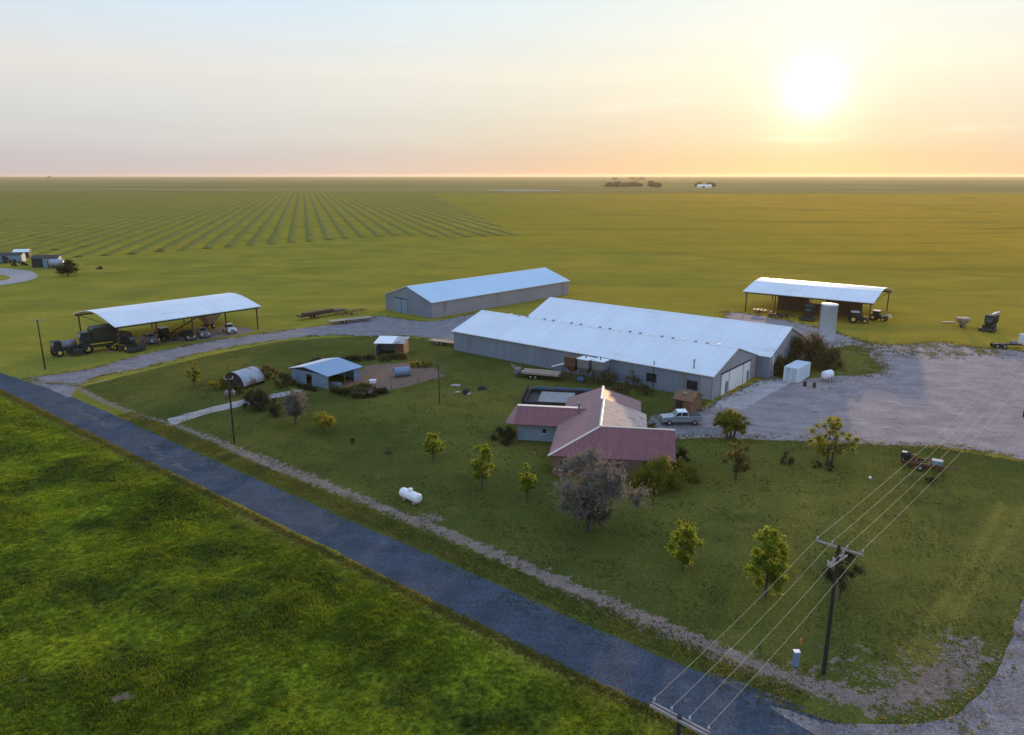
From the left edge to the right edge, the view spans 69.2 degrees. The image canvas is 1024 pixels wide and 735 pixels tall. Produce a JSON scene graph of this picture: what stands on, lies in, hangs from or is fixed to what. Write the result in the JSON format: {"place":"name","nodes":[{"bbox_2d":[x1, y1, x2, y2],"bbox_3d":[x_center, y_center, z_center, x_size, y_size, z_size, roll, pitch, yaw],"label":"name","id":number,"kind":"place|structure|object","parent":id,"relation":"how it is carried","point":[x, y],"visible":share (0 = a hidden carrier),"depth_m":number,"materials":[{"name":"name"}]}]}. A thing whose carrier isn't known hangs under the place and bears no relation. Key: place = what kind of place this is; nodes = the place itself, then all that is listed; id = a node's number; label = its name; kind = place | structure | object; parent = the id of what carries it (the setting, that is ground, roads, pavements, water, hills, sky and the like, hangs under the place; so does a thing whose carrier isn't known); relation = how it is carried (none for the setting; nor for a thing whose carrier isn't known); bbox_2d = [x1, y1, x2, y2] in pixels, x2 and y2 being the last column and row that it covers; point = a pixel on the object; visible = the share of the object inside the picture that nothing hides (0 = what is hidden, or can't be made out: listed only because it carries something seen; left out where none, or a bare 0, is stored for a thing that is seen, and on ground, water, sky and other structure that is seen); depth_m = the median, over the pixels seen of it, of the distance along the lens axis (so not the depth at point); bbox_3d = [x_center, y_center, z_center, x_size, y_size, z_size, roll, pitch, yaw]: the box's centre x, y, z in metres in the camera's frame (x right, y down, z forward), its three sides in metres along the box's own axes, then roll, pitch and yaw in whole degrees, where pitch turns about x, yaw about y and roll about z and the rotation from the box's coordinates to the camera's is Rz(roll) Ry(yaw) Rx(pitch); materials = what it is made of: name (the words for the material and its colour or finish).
{"place":"outdoors","nodes":[
{"label":"outdoors","id":0,"kind":"place"},
{"bbox_2d":[0,268,37,284],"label":"farm track","id":1,"kind":"structure","parent":0,"point":[16,275],"depth_m":273.71,"materials":[{"name":"grey gravel"}]},
{"bbox_2d":[168,390,300,424],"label":"path","id":2,"kind":"structure","parent":0,"point":[235,404],"depth_m":117.05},
{"bbox_2d":[0,192,517,256],"bbox_3d":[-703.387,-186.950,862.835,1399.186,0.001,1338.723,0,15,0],"label":"field","id":3,"kind":"structure","parent":0,"point":[316,228],"depth_m":589.27,"materials":[{"name":"green plant"}]},
{"bbox_2d":[0,373,837,734],"bbox_3d":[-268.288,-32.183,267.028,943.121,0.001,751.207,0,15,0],"label":"road","id":4,"kind":"structure","parent":0,"point":[634,671],"depth_m":65.44,"materials":[{"name":"grey asphalt"}]},
{"bbox_2d":[74,407,112,427],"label":"gravel spill","id":5,"kind":"object","parent":4,"relation":"on","point":[90,417],"visible":1,"depth_m":113.18,"materials":[{"name":"grey gravel"}]},
{"bbox_2d":[147,440,168,460],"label":"gravel spill","id":6,"kind":"object","parent":4,"relation":"on","point":[155,451],"visible":1,"depth_m":99.33,"materials":[{"name":"grey gravel"}]},
{"bbox_2d":[384,267,569,317],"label":"metal barn","id":7,"kind":"structure","parent":0,"point":[444,298],"depth_m":205.42,"materials":[{"name":"metal"}]},
{"bbox_2d":[0,177,1023,734],"bbox_3d":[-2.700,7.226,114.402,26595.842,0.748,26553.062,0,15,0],"label":"ground","id":8,"kind":"structure","parent":0,"point":[282,285],"depth_m":84.36,"materials":[{"name":"green plant"}]},
{"bbox_2d":[0,252,25,262],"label":"outbuilding","id":9,"kind":"structure","parent":8,"relation":"on","point":[19,256],"depth_m":313.07,"materials":[{"name":"metal"}]},
{"bbox_2d":[31,255,61,267],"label":"outbuilding","id":10,"kind":"structure","parent":8,"relation":"on","point":[36,260],"depth_m":297.15,"materials":[{"name":"metal"}]},
{"bbox_2d":[41,255,61,267],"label":"outbuilding","id":11,"kind":"structure","parent":8,"relation":"on","point":[45,258],"depth_m":295.79,"materials":[{"name":"metal"}]},
{"bbox_2d":[53,259,81,275],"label":"tree","id":12,"kind":"object","parent":8,"relation":"on","point":[66,267],"visible":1,"depth_m":270.13,"materials":[{"name":"green plant"}]},
{"bbox_2d":[49,339,87,356],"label":"spray rig","id":13,"kind":"object","parent":8,"relation":"on","point":[58,348],"visible":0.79,"depth_m":151.84,"materials":[{"name":"metal"}]},
{"bbox_2d":[64,323,116,355],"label":"harvester","id":14,"kind":"object","parent":8,"relation":"on","point":[92,337],"visible":0.94,"depth_m":154.44,"materials":[{"name":"green paint"}]},
{"bbox_2d":[111,330,145,352],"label":"harvester","id":15,"kind":"object","parent":8,"relation":"on","point":[127,341],"visible":1,"depth_m":155.73,"materials":[{"name":"green paint"}]},
{"bbox_2d":[73,293,260,351],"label":"open shed","id":16,"kind":"structure","parent":8,"relation":"on","point":[118,317],"depth_m":166.99,"materials":[{"name":"metal"}]},
{"bbox_2d":[108,327,252,350],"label":"shed apron","id":17,"kind":"object","parent":8,"relation":"on","point":[216,332],"visible":0.48,"depth_m":171.63,"materials":[{"name":"grey gravel"}]},
{"bbox_2d":[140,332,159,344],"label":"pickup truck","id":18,"kind":"object","parent":17,"relation":"on","point":[150,337],"visible":0.88,"depth_m":162.98,"materials":[{"name":"silver metal"}]},
{"bbox_2d":[154,326,174,341],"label":"tractor","id":19,"kind":"object","parent":17,"relation":"on","point":[163,331],"visible":0.85,"depth_m":165.66,"materials":[{"name":"green paint"}]},
{"bbox_2d":[180,329,195,340],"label":"pickup truck","id":20,"kind":"object","parent":17,"relation":"on","point":[187,333],"visible":1,"depth_m":166.55,"materials":[{"name":"metal"}]},
{"bbox_2d":[186,359,200,385],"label":"young tree","id":21,"kind":"object","parent":8,"relation":"on","point":[196,373],"visible":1,"depth_m":129.92,"materials":[{"name":"green plant"}]},
{"bbox_2d":[197,314,220,328],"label":"hopper cart","id":22,"kind":"object","parent":8,"relation":"on","point":[209,320],"visible":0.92,"depth_m":178.43,"materials":[{"name":"beige paint"}]},
{"bbox_2d":[207,377,229,389],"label":"garden shrub","id":23,"kind":"object","parent":8,"relation":"on","point":[222,382],"visible":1,"depth_m":128.16,"materials":[{"name":"green plant"}]},
{"bbox_2d":[223,376,235,443],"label":"utility pole","id":24,"kind":"object","parent":8,"relation":"on","point":[232,394],"visible":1,"depth_m":100.99,"materials":[{"name":"brown wood"}]},
{"bbox_2d":[225,366,264,388],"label":"arched hut","id":25,"kind":"object","parent":8,"relation":"on","point":[247,376],"visible":0.95,"depth_m":129.74,"materials":[{"name":"metal"}]},
{"bbox_2d":[29,314,474,396],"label":"gravel drive","id":26,"kind":"structure","parent":8,"relation":"on","point":[390,326],"depth_m":170.51,"materials":[{"name":"grey gravel"}]},
{"bbox_2d":[328,316,376,323],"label":"flatbed trailer","id":27,"kind":"object","parent":26,"relation":"on","point":[344,320],"visible":1,"depth_m":186.02,"materials":[{"name":"brown wood"}]},
{"bbox_2d":[238,384,272,411],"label":"dark shrub","id":28,"kind":"object","parent":8,"relation":"on","point":[257,398],"visible":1,"depth_m":116.81,"materials":[{"name":"green plant"}]},
{"bbox_2d":[259,363,280,379],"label":"garden shrub","id":29,"kind":"object","parent":8,"relation":"on","point":[269,369],"visible":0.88,"depth_m":136.76,"materials":[{"name":"green plant"}]},
{"bbox_2d":[268,396,282,416],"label":"dark shrub","id":30,"kind":"object","parent":8,"relation":"on","point":[274,409],"visible":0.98,"depth_m":113.84,"materials":[{"name":"green plant"}]},
{"bbox_2d":[272,371,296,388],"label":"garden shrub","id":31,"kind":"object","parent":8,"relation":"on","point":[283,376],"visible":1,"depth_m":130.14,"materials":[{"name":"green plant"}]},
{"bbox_2d":[277,389,309,423],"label":"grey tree","id":32,"kind":"object","parent":8,"relation":"on","point":[293,403],"visible":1,"depth_m":109.41,"materials":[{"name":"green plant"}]},
{"bbox_2d":[296,308,347,318],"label":"flatbed trailer","id":33,"kind":"object","parent":8,"relation":"on","point":[316,312],"visible":1,"depth_m":192.70,"materials":[{"name":"metal"}]},
{"bbox_2d":[312,410,337,433],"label":"round tree","id":34,"kind":"object","parent":8,"relation":"on","point":[321,418],"visible":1,"depth_m":105.67,"materials":[{"name":"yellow plant"}]},
{"bbox_2d":[290,357,362,388],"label":"tin shed","id":35,"kind":"structure","parent":8,"relation":"on","point":[321,371],"depth_m":132.32,"materials":[{"name":"grey metal"}]},
{"bbox_2d":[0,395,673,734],"bbox_3d":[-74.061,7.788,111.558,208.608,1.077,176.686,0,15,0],"label":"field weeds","id":36,"kind":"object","parent":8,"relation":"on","point":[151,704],"visible":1,"depth_m":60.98,"materials":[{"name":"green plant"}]},
{"bbox_2d":[328,385,365,398],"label":"weed hedge","id":37,"kind":"object","parent":8,"relation":"on","point":[343,391],"visible":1,"depth_m":124.97,"materials":[{"name":"green plant"}]},
{"bbox_2d":[339,354,376,361],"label":"weed hedge","id":38,"kind":"object","parent":8,"relation":"on","point":[356,357],"visible":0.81,"depth_m":148.03,"materials":[{"name":"green plant"}]},
{"bbox_2d":[344,381,376,391],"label":"weed hedge","id":39,"kind":"object","parent":8,"relation":"on","point":[367,385],"visible":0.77,"depth_m":127.76,"materials":[{"name":"green plant"}]},
{"bbox_2d":[363,386,388,397],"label":"weed hedge","id":40,"kind":"object","parent":8,"relation":"on","point":[378,391],"visible":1,"depth_m":124.84,"materials":[{"name":"green plant"}]},
{"bbox_2d":[373,336,408,355],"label":"lean to shed","id":41,"kind":"object","parent":8,"relation":"on","point":[396,344],"visible":0.92,"depth_m":153.89,"materials":[{"name":"metal"}]},
{"bbox_2d":[377,351,409,361],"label":"weed hedge","id":42,"kind":"object","parent":8,"relation":"on","point":[398,355],"visible":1,"depth_m":149.17,"materials":[{"name":"green plant"}]},
{"bbox_2d":[393,366,410,376],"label":"tank","id":43,"kind":"object","parent":8,"relation":"on","point":[401,371],"visible":1,"depth_m":136.31,"materials":[{"name":"grey metal"}]},
{"bbox_2d":[0,389,809,734],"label":"verge grass","id":44,"kind":"structure","parent":8,"relation":"on","point":[394,585],"depth_m":69.54,"materials":[{"name":"green plant"}]},
{"bbox_2d":[399,487,421,504],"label":"propane tank","id":45,"kind":"object","parent":8,"relation":"on","point":[410,494],"visible":1,"depth_m":83.70,"materials":[{"name":"white metal"}]},
{"bbox_2d":[409,360,432,367],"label":"weed hedge","id":46,"kind":"object","parent":8,"relation":"on","point":[418,364],"visible":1,"depth_m":143.15,"materials":[{"name":"green plant"}]},
{"bbox_2d":[422,430,445,461],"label":"young tree","id":47,"kind":"object","parent":8,"relation":"on","point":[428,443],"visible":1,"depth_m":95.59,"materials":[{"name":"green plant"}]},
{"bbox_2d":[470,443,494,489],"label":"young tree","id":48,"kind":"object","parent":8,"relation":"on","point":[476,464],"visible":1,"depth_m":86.56,"materials":[{"name":"green plant"}]},
{"bbox_2d":[486,425,520,445],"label":"dark bush","id":49,"kind":"object","parent":8,"relation":"on","point":[508,433],"visible":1,"depth_m":102.78,"materials":[{"name":"green plant"}]},
{"bbox_2d":[22,310,1023,734],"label":"edge weeds","id":50,"kind":"object","parent":8,"relation":"on","point":[842,346],"visible":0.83,"depth_m":142.97,"materials":[{"name":"green plant"}]},
{"bbox_2d":[518,463,536,503],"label":"young tree","id":51,"kind":"object","parent":8,"relation":"on","point":[527,481],"visible":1,"depth_m":83.01,"materials":[{"name":"green plant"}]},
{"bbox_2d":[511,363,569,380],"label":"plank trailer","id":52,"kind":"object","parent":8,"relation":"on","point":[531,373],"visible":1,"depth_m":134.89,"materials":[{"name":"metal"}]},
{"bbox_2d":[75,387,1013,731],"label":"rubble","id":53,"kind":"object","parent":8,"relation":"on","point":[859,697],"visible":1,"depth_m":56.82,"materials":[{"name":"stone"}]},
{"bbox_2d":[522,384,589,405],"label":"swimming pool","id":54,"kind":"structure","parent":8,"relation":"on","point":[554,396],"depth_m":122.57,"materials":[{"name":"metal"}]},
{"bbox_2d":[564,354,580,381],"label":"feed bin","id":55,"kind":"object","parent":8,"relation":"on","point":[570,362],"visible":0.88,"depth_m":133.39,"materials":[{"name":"metal"}]},
{"bbox_2d":[576,355,594,383],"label":"feed bin","id":56,"kind":"object","parent":8,"relation":"on","point":[584,364],"visible":0.93,"depth_m":132.04,"materials":[{"name":"grey metal"}]},
{"bbox_2d":[505,386,675,480],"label":"farmhouse","id":57,"kind":"object","parent":8,"relation":"on","point":[613,422],"visible":0.89,"depth_m":97.57,"materials":[{"name":"red metal"}]},
{"bbox_2d":[591,357,609,385],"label":"feed bin","id":58,"kind":"object","parent":8,"relation":"on","point":[600,365],"visible":0.91,"depth_m":130.81,"materials":[{"name":"grey metal"}]},
{"bbox_2d":[547,440,658,532],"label":"grey tree","id":59,"kind":"object","parent":8,"relation":"on","point":[589,504],"visible":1,"depth_m":74.98,"materials":[{"name":"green plant"}]},
{"bbox_2d":[452,310,757,399],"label":"metal warehouse","id":60,"kind":"structure","parent":8,"relation":"on","point":[709,371],"depth_m":136.27,"materials":[{"name":"white paint"}]},
{"bbox_2d":[720,372,728,395],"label":"door","id":61,"kind":"structure","parent":60,"relation":"in","point":[725,377],"depth_m":125.46,"materials":[{"name":"white paint"}]},
{"bbox_2d":[728,368,736,391],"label":"door","id":62,"kind":"structure","parent":60,"relation":"in","point":[732,375],"depth_m":127.69,"materials":[{"name":"white paint"}]},
{"bbox_2d":[735,365,742,387],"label":"door","id":63,"kind":"structure","parent":60,"relation":"in","point":[739,374],"depth_m":130.12,"materials":[{"name":"white paint"}]},
{"bbox_2d":[742,361,749,383],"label":"door","id":64,"kind":"structure","parent":60,"relation":"in","point":[746,370],"depth_m":132.32,"materials":[{"name":"white paint"}]},
{"bbox_2d":[595,369,620,385],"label":"bare shrub","id":65,"kind":"object","parent":8,"relation":"on","point":[607,377],"visible":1,"depth_m":130.52,"materials":[{"name":"brown plant"}]},
{"bbox_2d":[621,368,646,388],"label":"bare shrub","id":66,"kind":"object","parent":8,"relation":"on","point":[633,379],"visible":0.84,"depth_m":128.37,"materials":[{"name":"brown plant"}]},
{"bbox_2d":[623,449,693,498],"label":"bush","id":67,"kind":"object","parent":8,"relation":"on","point":[659,474],"visible":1,"depth_m":86.72,"materials":[{"name":"green plant"}]},
{"bbox_2d":[528,297,807,377],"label":"metal warehouse","id":68,"kind":"structure","parent":8,"relation":"on","point":[767,343],"depth_m":149.83,"materials":[{"name":"silver metal"}]},
{"bbox_2d":[649,697,710,734],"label":"utility pole","id":69,"kind":"object","parent":8,"relation":"on","point":[679,719],"visible":1,"depth_m":36.59,"materials":[{"name":"grey wood"}]},
{"bbox_2d":[664,518,704,570],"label":"young tree","id":70,"kind":"object","parent":8,"relation":"on","point":[688,535],"visible":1,"depth_m":68.64,"materials":[{"name":"green plant"}]},
{"bbox_2d":[648,414,722,434],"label":"garage slab","id":71,"kind":"structure","parent":8,"relation":"on","point":[689,426],"depth_m":108.70,"materials":[{"name":"grey concrete"}]},
{"bbox_2d":[659,409,702,425],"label":"pickup truck","id":72,"kind":"object","parent":71,"relation":"on","point":[679,415],"visible":1,"depth_m":109.68,"materials":[{"name":"silver metal"}]},
{"bbox_2d":[672,389,703,412],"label":"wooden shed","id":73,"kind":"structure","parent":8,"relation":"on","point":[689,401],"depth_m":115.56,"materials":[{"name":"brown wood"}]},
{"bbox_2d":[672,456,707,483],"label":"yellow bush","id":74,"kind":"object","parent":8,"relation":"on","point":[689,469],"visible":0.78,"depth_m":89.71,"materials":[{"name":"green plant"}]},
{"bbox_2d":[710,407,753,438],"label":"dome tree","id":75,"kind":"object","parent":8,"relation":"on","point":[728,420],"visible":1,"depth_m":103.46,"materials":[{"name":"green plant"}]},
{"bbox_2d":[719,435,752,479],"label":"ragged tree","id":76,"kind":"object","parent":8,"relation":"on","point":[739,457],"visible":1,"depth_m":89.48,"materials":[{"name":"green plant"}]},
{"bbox_2d":[700,667,805,708],"bbox_3d":[17.123,23.256,53.586,7.796,0.001,1.078,10,18,34],"label":"gravel spill","id":77,"kind":"object","parent":8,"relation":"on","point":[735,684],"visible":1,"depth_m":53.50,"materials":[{"name":"grey gravel"}]},
{"bbox_2d":[716,381,791,408],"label":"concrete apron","id":78,"kind":"object","parent":8,"relation":"on","point":[743,400],"visible":1,"depth_m":125.50,"materials":[{"name":"grey concrete"}]},
{"bbox_2d":[741,525,795,596],"bbox_3d":[22.292,17.019,64.613,4.562,6.765,4.639,0,15,0],"label":"young tree","id":79,"kind":"object","parent":8,"relation":"on","point":[773,567],"visible":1,"depth_m":64.28,"materials":[{"name":"green plant"}]},
{"bbox_2d":[771,353,790,373],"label":"bush","id":80,"kind":"object","parent":8,"relation":"on","point":[781,362],"visible":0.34,"depth_m":137.17,"materials":[{"name":"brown plant"}]},
{"bbox_2d":[792,649,800,666],"bbox_3d":[21.476,21.963,56.118,0.460,1.265,0.400,0,15,0],"label":"utility pedestal","id":81,"kind":"object","parent":8,"relation":"on","point":[796,657],"visible":1,"depth_m":55.99,"materials":[{"name":"white paint"}]},
{"bbox_2d":[799,303,817,320],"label":"harvester","id":82,"kind":"object","parent":8,"relation":"on","point":[810,309],"visible":1,"depth_m":189.12,"materials":[{"name":"green paint"}]},
{"bbox_2d":[743,278,892,324],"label":"open shed","id":83,"kind":"structure","parent":8,"relation":"on","point":[794,295],"depth_m":195.38,"materials":[{"name":"metal"}]},
{"bbox_2d":[804,413,864,465],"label":"open tree","id":84,"kind":"object","parent":8,"relation":"on","point":[823,442],"visible":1,"depth_m":93.40,"materials":[{"name":"green plant"}]},
{"bbox_2d":[648,312,1023,459],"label":"gravel yard","id":85,"kind":"structure","parent":8,"relation":"on","point":[911,400],"depth_m":120.61,"materials":[{"name":"grey gravel"}]},
{"bbox_2d":[783,360,810,382],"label":"shipping container","id":86,"kind":"object","parent":85,"relation":"on","point":[796,371],"visible":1,"depth_m":133.48,"materials":[{"name":"metal"}]},
{"bbox_2d":[774,346,879,378],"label":"grass patch","id":87,"kind":"object","parent":85,"relation":"on","point":[854,360],"visible":0.48,"depth_m":143.85,"materials":[{"name":"green plant"}]},
{"bbox_2d":[787,331,849,371],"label":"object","id":88,"kind":"object","parent":87,"relation":"on","point":[814,347],"visible":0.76,"depth_m":141.12,"materials":[{"name":"green plant"}]},
{"bbox_2d":[817,303,838,341],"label":"silo","id":89,"kind":"object","parent":85,"relation":"on","point":[828,319],"visible":0.88,"depth_m":164.47,"materials":[{"name":"grey metal"}]},
{"bbox_2d":[832,376,872,385],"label":"gravel pile","id":90,"kind":"object","parent":85,"relation":"on","point":[853,381],"visible":1,"depth_m":131.73,"materials":[{"name":"grey gravel"}]},
{"bbox_2d":[816,536,863,674],"bbox_3d":[23.300,17.689,54.089,2.526,10.760,2.276,0,15,0],"label":"utility pole","id":91,"kind":"object","parent":8,"relation":"on","point":[829,623],"visible":0.99,"depth_m":53.62,"materials":[{"name":"brown wood"}]},
{"bbox_2d":[659,348,1023,693],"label":"power wire","id":92,"kind":"object","parent":91,"relation":"attached to","point":[809,546],"visible":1,"depth_m":51.97,"materials":[{"name":"grey metal"}]},
{"bbox_2d":[671,363,1019,707],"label":"power wire","id":93,"kind":"object","parent":91,"relation":"attached to","point":[801,575],"visible":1,"depth_m":46.63,"materials":[{"name":"grey metal"}]},
{"bbox_2d":[704,373,1020,701],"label":"power wire","id":94,"kind":"object","parent":91,"relation":"attached to","point":[834,560],"visible":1,"depth_m":49.44,"materials":[{"name":"grey metal"}]},
{"bbox_2d":[707,385,1020,727],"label":"power wire","id":95,"kind":"object","parent":91,"relation":"attached to","point":[845,570],"visible":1,"depth_m":48.93,"materials":[{"name":"grey metal"}]},
{"bbox_2d":[815,546,869,599],"bbox_3d":[28.833,17.764,64.181,3.458,5.540,4.151,-7,16,-24],"label":"dark tree","id":96,"kind":"object","parent":8,"relation":"on","point":[858,570],"visible":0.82,"depth_m":64.11,"materials":[{"name":"green plant"}]},
{"bbox_2d":[848,310,867,323],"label":"tractor","id":97,"kind":"object","parent":8,"relation":"on","point":[853,316],"visible":1,"depth_m":185.32,"materials":[{"name":"green paint"}]},
{"bbox_2d":[870,309,892,321],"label":"tractor","id":98,"kind":"object","parent":8,"relation":"on","point":[875,315],"visible":0.98,"depth_m":188.30,"materials":[{"name":"green paint"}]},
{"bbox_2d":[769,596,1023,734],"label":"gravel lane","id":99,"kind":"structure","parent":8,"relation":"on","point":[1008,719],"depth_m":50.93,"materials":[{"name":"grey gravel"}]},
{"bbox_2d":[900,451,959,471],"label":"old implement","id":100,"kind":"object","parent":8,"relation":"on","point":[906,456],"visible":0.97,"depth_m":93.62,"materials":[{"name":"metal"}]},
{"bbox_2d":[978,311,999,332],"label":"harvester","id":101,"kind":"object","parent":8,"relation":"on","point":[990,321],"visible":1,"depth_m":175.71,"materials":[{"name":"green paint"}]},
{"bbox_2d":[990,333,1023,348],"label":"semi truck","id":102,"kind":"object","parent":8,"relation":"on","point":[998,345],"visible":1,"depth_m":158.42,"materials":[{"name":"metal"}]},
{"bbox_2d":[0,0,1023,176],"label":"sky","id":103,"kind":"structure","parent":0,"point":[89,88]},
{"bbox_2d":[448,194,1023,277],"bbox_3d":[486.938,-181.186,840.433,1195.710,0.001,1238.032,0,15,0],"label":"field","id":104,"kind":"structure","parent":0,"point":[977,234],"depth_m":531.65,"materials":[{"name":"green plant"}]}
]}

